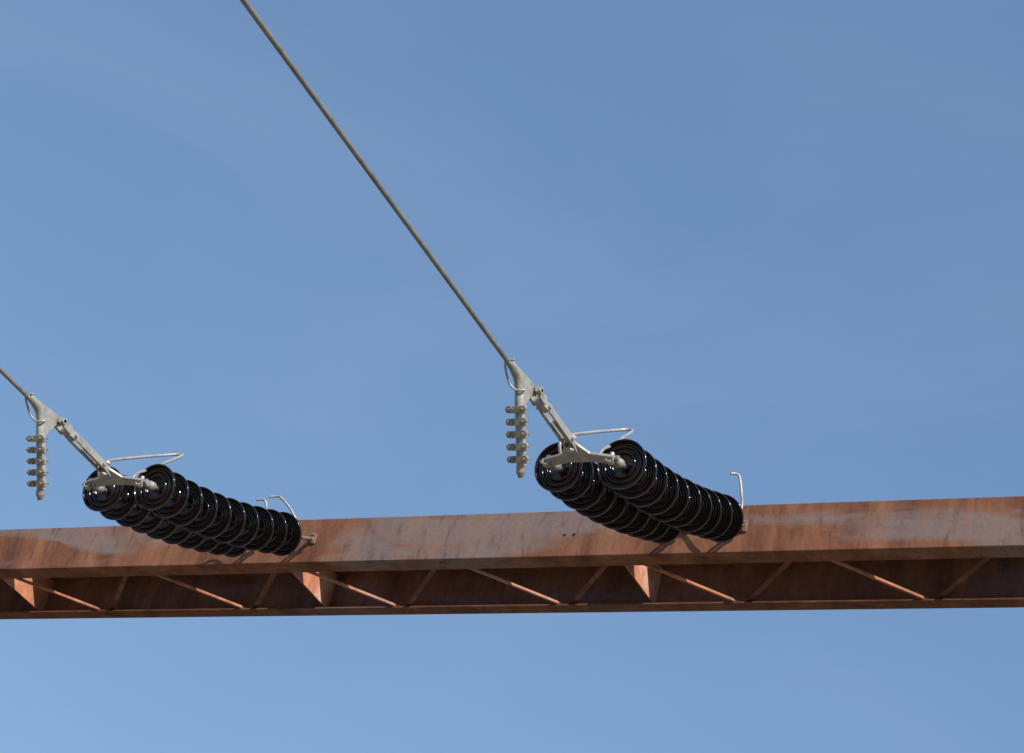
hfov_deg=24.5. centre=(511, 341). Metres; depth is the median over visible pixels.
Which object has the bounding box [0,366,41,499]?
power line cable
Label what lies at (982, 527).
channel
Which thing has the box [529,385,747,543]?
double insulator string
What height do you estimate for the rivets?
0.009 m
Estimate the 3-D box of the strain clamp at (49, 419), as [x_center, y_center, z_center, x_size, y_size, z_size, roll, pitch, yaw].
[-2.475,0.537,12.284,0.107,0.462,0.364,-4,-36,27]
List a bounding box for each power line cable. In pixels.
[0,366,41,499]
[240,0,522,477]
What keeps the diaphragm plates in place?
on the channel at (982, 527)
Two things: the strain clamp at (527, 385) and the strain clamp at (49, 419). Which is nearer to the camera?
the strain clamp at (527, 385)
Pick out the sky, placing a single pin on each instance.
(778, 245)
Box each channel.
[0,496,1023,578]
[0,557,1023,618]
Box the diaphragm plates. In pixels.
[3,565,661,610]
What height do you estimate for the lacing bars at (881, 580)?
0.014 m
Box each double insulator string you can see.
[54,416,317,556]
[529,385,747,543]
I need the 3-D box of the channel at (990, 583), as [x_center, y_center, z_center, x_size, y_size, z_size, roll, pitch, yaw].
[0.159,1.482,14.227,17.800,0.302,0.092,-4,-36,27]
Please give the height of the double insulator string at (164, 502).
0.880 m
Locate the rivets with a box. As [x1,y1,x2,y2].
[105,549,1014,615]
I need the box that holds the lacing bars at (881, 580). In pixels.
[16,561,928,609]
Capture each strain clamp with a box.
[25,393,60,498]
[504,358,535,475]
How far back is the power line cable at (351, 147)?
10.05 m
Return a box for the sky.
[0,0,1023,752]

